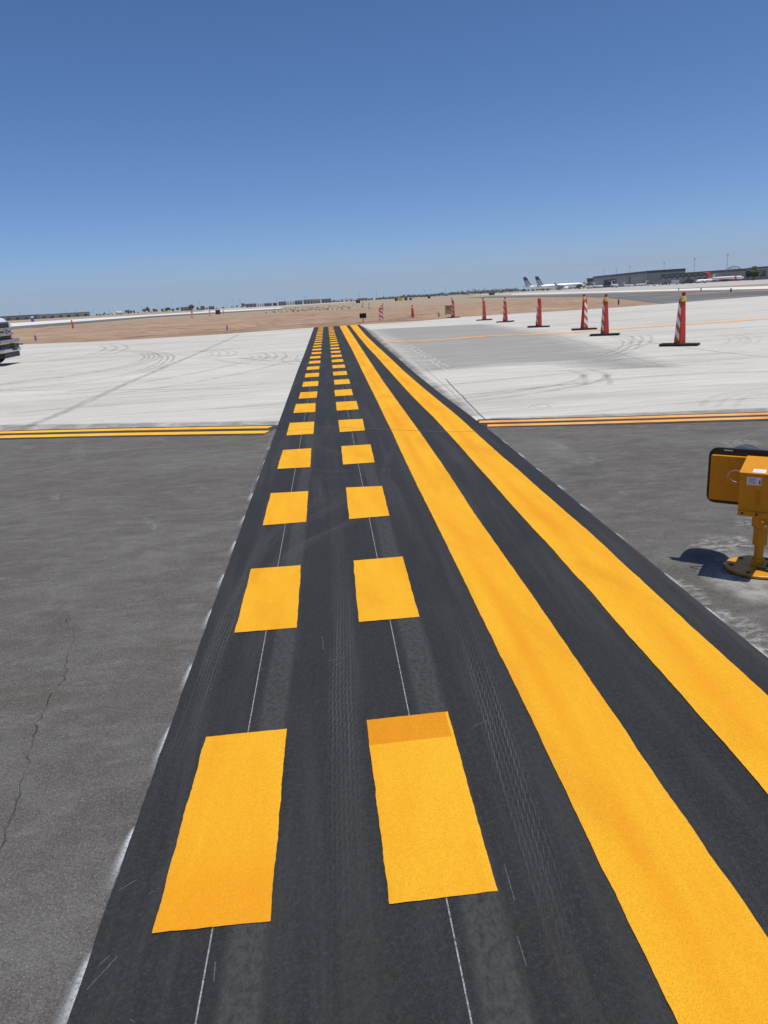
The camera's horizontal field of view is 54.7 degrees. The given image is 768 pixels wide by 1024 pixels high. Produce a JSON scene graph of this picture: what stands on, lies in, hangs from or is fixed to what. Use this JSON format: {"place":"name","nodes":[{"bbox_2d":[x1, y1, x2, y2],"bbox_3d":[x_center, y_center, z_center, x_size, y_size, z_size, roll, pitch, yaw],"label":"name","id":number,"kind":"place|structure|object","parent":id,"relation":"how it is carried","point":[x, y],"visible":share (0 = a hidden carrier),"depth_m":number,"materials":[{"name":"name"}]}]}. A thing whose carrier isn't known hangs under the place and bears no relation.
{"place":"outdoors","nodes":[
{"label":"outdoors","id":0,"kind":"place"},
{"bbox_2d":[0,314,39,320],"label":"warehouse","id":1,"kind":"structure","parent":0,"point":[19,317],"depth_m":1299.17,"materials":[{"name":"white metal"}]},
{"bbox_2d":[39,312,89,318],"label":"warehouse","id":2,"kind":"structure","parent":0,"point":[58,315],"depth_m":1299.23,"materials":[{"name":"grey metal"}]},
{"bbox_2d":[10,307,282,325],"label":"runway","id":3,"kind":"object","parent":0,"point":[44,322],"visible":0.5,"depth_m":300.58,"materials":[{"name":"grey concrete"}]},
{"bbox_2d":[12,309,280,328],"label":"runway shoulder","id":4,"kind":"object","parent":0,"point":[40,325],"visible":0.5,"depth_m":200.75},
{"bbox_2d":[203,301,354,311],"bbox_3d":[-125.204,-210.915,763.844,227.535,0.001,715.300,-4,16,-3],"label":"distant apron","id":5,"kind":"object","parent":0,"point":[271,306],"visible":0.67,"depth_m":672.10,"materials":[{"name":"grey concrete"}]},
{"bbox_2d":[321,298,330,302],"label":"terminal building","id":6,"kind":"structure","parent":0,"point":[326,300],"depth_m":1149.51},
{"bbox_2d":[11,297,661,343],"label":"infield dirt","id":7,"kind":"structure","parent":0,"point":[159,328],"depth_m":67.84,"materials":[{"name":"brown soil"}]},
{"bbox_2d":[359,313,365,321],"bbox_3d":[-1.394,-12.903,49.509,0.456,0.687,0.429,-2,16,4],"label":"guard light","id":8,"kind":"object","parent":7,"relation":"on","point":[362,315],"visible":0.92,"depth_m":49.44,"materials":[{"name":"black metal"}]},
{"bbox_2d":[379,305,382,319],"bbox_3d":[-0.205,-13.482,50.529,0.300,1.108,0.250,-3,16,1],"label":"delineator post","id":9,"kind":"object","parent":7,"relation":"on","point":[380,313],"visible":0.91,"depth_m":50.42,"materials":[{"name":"orange plastic"}]},
{"bbox_2d":[411,305,413,317],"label":"delineator post","id":10,"kind":"object","parent":7,"relation":"on","point":[412,313],"visible":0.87,"depth_m":51.65,"materials":[{"name":"orange plastic"}]},
{"bbox_2d":[445,305,450,314],"bbox_3d":[4.863,-14.920,55.067,0.680,0.818,0.560,-3,16,1],"label":"plywood box","id":11,"kind":"object","parent":7,"relation":"on","point":[447,309],"visible":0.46,"depth_m":54.81,"materials":[{"name":"beige wood"}]},
{"bbox_2d":[446,298,458,317],"bbox_3d":[4.802,-14.237,51.774,0.920,1.328,0.420,3,17,20],"label":"delineator post","id":12,"kind":"object","parent":7,"relation":"on","point":[452,311],"visible":1,"depth_m":51.75,"materials":[{"name":"orange plastic"}]},
{"bbox_2d":[340,298,352,301],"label":"terminal building","id":13,"kind":"structure","parent":0,"point":[344,300],"depth_m":1299.77,"materials":[{"name":"white paint"}]},
{"bbox_2d":[357,298,367,300],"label":"terminal building","id":14,"kind":"structure","parent":0,"point":[362,299],"depth_m":1299.77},
{"bbox_2d":[0,420,767,1023],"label":"asphalt pavement","id":15,"kind":"structure","parent":0,"point":[124,546],"depth_m":4.20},
{"bbox_2d":[0,425,277,438],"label":"edge line marking","id":16,"kind":"object","parent":15,"relation":"on","point":[150,431],"visible":1,"depth_m":9.98,"materials":[{"name":"yellow paint"}]},
{"bbox_2d":[0,589,729,848],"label":"asphalt cracks","id":17,"kind":"object","parent":15,"relation":"on","point":[33,736],"visible":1,"depth_m":2.89,"materials":[{"name":"black asphalt"}]},
{"bbox_2d":[74,447,715,1000],"bbox_3d":[0.300,0.332,4.391,2.644,0.001,8.664,-4,16,-3],"label":"paint overspray","id":18,"kind":"object","parent":15,"relation":"on","point":[166,735],"visible":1,"depth_m":2.27,"materials":[{"name":"paint"}]},
{"bbox_2d":[704,554,767,600],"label":"grout pad","id":19,"kind":"object","parent":15,"relation":"on","point":[724,579],"visible":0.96,"depth_m":3.92,"materials":[{"name":"grey concrete"}]},
{"bbox_2d":[706,444,767,578],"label":"guard light","id":20,"kind":"object","parent":19,"relation":"on","point":[738,475],"visible":1,"depth_m":4.02,"materials":[{"name":"yellow metal"}]},
{"bbox_2d":[711,440,767,656],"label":"pale dust","id":21,"kind":"object","parent":15,"relation":"on","point":[762,649],"visible":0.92,"depth_m":3.60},
{"bbox_2d":[0,296,767,430],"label":"concrete pavement","id":22,"kind":"structure","parent":0,"point":[244,379],"depth_m":16.14,"materials":[{"name":"grey concrete"}]},
{"bbox_2d":[0,318,22,362],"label":"pickup truck","id":23,"kind":"object","parent":22,"relation":"on","point":[9,347],"visible":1,"depth_m":26.41,"materials":[{"name":"white paint"}]},
{"bbox_2d":[2,422,274,429],"bbox_3d":[-3.696,-1.226,10.595,4.798,0.001,0.648,1,17,14],"label":"grey pavement margin","id":24,"kind":"object","parent":22,"relation":"on","point":[119,426],"visible":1,"depth_m":10.74,"materials":[{"name":"grey concrete"}]},
{"bbox_2d":[281,379,503,434],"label":"pavement joints","id":25,"kind":"object","parent":22,"relation":"on","point":[433,431],"visible":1,"depth_m":9.42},
{"bbox_2d":[364,328,459,405],"bbox_3d":[-0.155,-6.449,28.072,0.471,0.001,38.203,-4,16,-3],"label":"grey pavement margin","id":26,"kind":"object","parent":22,"relation":"on","point":[411,367],"visible":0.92,"depth_m":18.68,"materials":[{"name":"grey concrete"}]},
{"bbox_2d":[67,325,767,1023],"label":"holding position marking","id":27,"kind":"object","parent":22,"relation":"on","point":[613,853],"visible":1,"depth_m":2.52,"materials":[{"name":"yellow paint"}]},
{"bbox_2d":[200,448,521,787],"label":"tread prints","id":28,"kind":"object","parent":27,"relation":"on","point":[337,632],"visible":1,"depth_m":3.68,"materials":[{"name":"grey rubber"}]},
{"bbox_2d":[218,353,530,1023],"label":"wheel smears","id":29,"kind":"object","parent":27,"relation":"on","point":[242,956],"visible":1,"depth_m":1.91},
{"bbox_2d":[476,298,491,320],"bbox_3d":[5.879,-11.909,43.577,0.920,1.287,0.420,2,17,18],"label":"delineator post","id":30,"kind":"object","parent":22,"relation":"on","point":[483,311],"visible":1,"depth_m":43.53,"materials":[{"name":"orange plastic"}]},
{"bbox_2d":[496,297,514,322],"bbox_3d":[6.415,-10.708,39.285,0.920,1.284,0.420,2,17,17],"label":"delineator post","id":31,"kind":"object","parent":22,"relation":"on","point":[505,317],"visible":1,"depth_m":39.25,"materials":[{"name":"orange plastic"}]},
{"bbox_2d":[385,324,640,368],"bbox_3d":[3.105,-6.308,26.943,7.033,0.001,27.652,-4,16,-3],"label":"grey pavement patch","id":32,"kind":"object","parent":22,"relation":"on","point":[482,343],"visible":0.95,"depth_m":22.64,"materials":[{"name":"paint"}]},
{"bbox_2d":[409,344,448,370],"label":"layout dots","id":33,"kind":"object","parent":32,"relation":"on","point":[427,355],"visible":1,"depth_m":19.53,"materials":[{"name":"white paint"}]},
{"bbox_2d":[527,298,549,326],"bbox_3d":[6.646,-8.564,31.895,0.920,1.228,0.420,3,17,21],"label":"delineator post","id":34,"kind":"object","parent":22,"relation":"on","point":[539,318],"visible":0.98,"depth_m":31.85,"materials":[{"name":"orange plastic"}]},
{"bbox_2d":[382,318,767,342],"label":"taxiway centreline","id":35,"kind":"object","parent":22,"relation":"on","point":[572,332],"visible":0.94,"depth_m":27.39,"materials":[{"name":"orange paint"}]},
{"bbox_2d":[571,294,596,329],"bbox_3d":[7.567,-7.545,28.011,0.920,1.295,0.420,0,16,10],"label":"delineator post","id":36,"kind":"object","parent":22,"relation":"on","point":[584,320],"visible":1,"depth_m":27.98,"materials":[{"name":"orange plastic"}]},
{"bbox_2d":[589,294,619,335],"bbox_3d":[7.189,-6.406,24.124,0.920,1.296,0.420,3,17,22],"label":"delineator post","id":37,"kind":"object","parent":22,"relation":"on","point":[605,325],"visible":1,"depth_m":24.10,"materials":[{"name":"orange plastic"}]},
{"bbox_2d":[477,412,767,426],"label":"edge line marking","id":38,"kind":"object","parent":22,"relation":"on","point":[660,419],"visible":1,"depth_m":8.85,"materials":[{"name":"yellow paint"}]},
{"bbox_2d":[493,409,763,418],"bbox_3d":[2.977,-1.204,9.213,3.593,0.001,0.396,-1,16,7],"label":"grey pavement margin","id":39,"kind":"object","parent":22,"relation":"on","point":[720,411],"visible":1,"depth_m":9.10,"materials":[{"name":"grey concrete"}]},
{"bbox_2d":[659,292,699,345],"bbox_3d":[7.441,-4.834,18.608,0.920,1.297,0.420,7,19,31],"label":"delineator post","id":40,"kind":"object","parent":22,"relation":"on","point":[680,335],"visible":1,"depth_m":18.57,"materials":[{"name":"orange plastic"}]},
{"bbox_2d":[0,0,767,315],"label":"sky","id":41,"kind":"structure","parent":0,"point":[155,154],"materials":[{"name":"blue"}]},
{"bbox_2d":[6,284,767,327],"bbox_3d":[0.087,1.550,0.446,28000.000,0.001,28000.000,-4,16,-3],"label":"ground","id":42,"kind":"structure","parent":0,"point":[416,300],"depth_m":281.39,"materials":[{"name":"beige soil"}]},
{"bbox_2d":[246,303,256,307],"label":"terminal building","id":43,"kind":"structure","parent":42,"relation":"on","point":[251,305],"depth_m":999.72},
{"bbox_2d":[278,301,285,305],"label":"terminal building","id":44,"kind":"structure","parent":42,"relation":"on","point":[282,303],"depth_m":979.67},
{"bbox_2d":[9,287,575,320],"bbox_3d":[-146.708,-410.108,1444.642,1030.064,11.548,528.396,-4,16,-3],"label":"treeline","id":45,"kind":"object","parent":42,"relation":"on","point":[463,293],"visible":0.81,"depth_m":1396.23,"materials":[{"name":"green plant"}]},
{"bbox_2d":[295,300,302,304],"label":"terminal building","id":46,"kind":"structure","parent":42,"relation":"on","point":[298,302],"depth_m":999.63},
{"bbox_2d":[303,299,312,303],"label":"terminal building","id":47,"kind":"structure","parent":42,"relation":"on","point":[310,301],"depth_m":1049.53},
{"bbox_2d":[265,303,363,312],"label":"dry weeds","id":48,"kind":"object","parent":42,"relation":"on","point":[293,310],"visible":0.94,"depth_m":169.18,"materials":[{"name":"brown plant"}]},
{"bbox_2d":[313,299,320,303],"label":"terminal building","id":49,"kind":"structure","parent":42,"relation":"on","point":[315,301],"depth_m":1049.55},
{"bbox_2d":[745,266,761,279],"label":"tree","id":50,"kind":"object","parent":42,"relation":"on","point":[754,271],"visible":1,"depth_m":467.58,"materials":[{"name":"green plant"}]},
{"bbox_2d":[747,266,767,279],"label":"office building","id":51,"kind":"structure","parent":42,"relation":"on","point":[764,272],"depth_m":536.96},
{"bbox_2d":[586,278,593,287],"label":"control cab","id":52,"kind":"object","parent":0,"point":[590,280],"visible":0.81,"depth_m":885.16,"materials":[{"name":"grey glass"}]},
{"bbox_2d":[470,290,767,303],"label":"taxiway","id":53,"kind":"structure","parent":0,"point":[661,297],"depth_m":89.45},
{"bbox_2d":[626,290,764,298],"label":"taxiway centreline","id":54,"kind":"object","parent":53,"relation":"on","point":[708,292],"visible":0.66,"depth_m":91.96,"materials":[{"name":"yellow paint"}]},
{"bbox_2d":[479,279,767,294],"bbox_3d":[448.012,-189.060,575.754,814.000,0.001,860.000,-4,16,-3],"label":"apron","id":55,"kind":"object","parent":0,"point":[712,284],"visible":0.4,"depth_m":344.80,"materials":[{"name":"white concrete"}]},
{"bbox_2d":[523,277,568,290],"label":"airliner","id":56,"kind":"object","parent":55,"relation":"on","point":[528,284],"visible":0.47,"depth_m":957.73,"materials":[{"name":"white paint"}]},
{"bbox_2d":[533,276,584,289],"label":"airliner","id":57,"kind":"object","parent":55,"relation":"on","point":[540,284],"visible":0.86,"depth_m":856.90,"materials":[{"name":"white paint"}]},
{"bbox_2d":[593,268,685,287],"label":"hangar","id":58,"kind":"structure","parent":55,"relation":"on","point":[643,277],"depth_m":784.03,"materials":[{"name":"grey metal"}]},
{"bbox_2d":[595,280,602,287],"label":"door leaf","id":59,"kind":"structure","parent":58,"relation":"in","point":[600,282],"depth_m":909.66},
{"bbox_2d":[604,279,614,287],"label":"open doorway","id":60,"kind":"structure","parent":58,"relation":"in","point":[607,283],"depth_m":873.10,"materials":[{"name":"black"}]},
{"bbox_2d":[616,278,627,286],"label":"door leaf","id":61,"kind":"structure","parent":58,"relation":"in","point":[618,281],"depth_m":823.21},
{"bbox_2d":[630,277,642,285],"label":"door leaf","id":62,"kind":"structure","parent":58,"relation":"in","point":[637,280],"depth_m":775.04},
{"bbox_2d":[668,280,679,284],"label":"box truck","id":63,"kind":"object","parent":55,"relation":"on","point":[676,282],"visible":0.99,"depth_m":478.93,"materials":[{"name":"silver metal"}]},
{"bbox_2d":[681,279,693,283],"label":"box truck","id":64,"kind":"object","parent":55,"relation":"on","point":[687,281],"visible":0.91,"depth_m":468.94,"materials":[{"name":"paint"}]},
{"bbox_2d":[660,266,747,284],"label":"terminal hangar","id":65,"kind":"structure","parent":55,"relation":"on","point":[680,277],"depth_m":622.14,"materials":[{"name":"grey metal"}]},
{"bbox_2d":[696,274,716,282],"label":"airplane","id":66,"kind":"object","parent":55,"relation":"on","point":[704,280],"visible":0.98,"depth_m":479.33,"materials":[{"name":"white paint"}]},
{"bbox_2d":[704,272,743,281],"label":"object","id":67,"kind":"object","parent":55,"relation":"on","point":[724,278],"visible":0.81,"depth_m":557.26,"materials":[{"name":"white paint"}]},
{"bbox_2d":[512,286,767,294],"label":"concrete strip","id":68,"kind":"object","parent":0,"point":[751,287],"visible":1,"depth_m":162.62,"materials":[{"name":"white concrete"}]}
]}

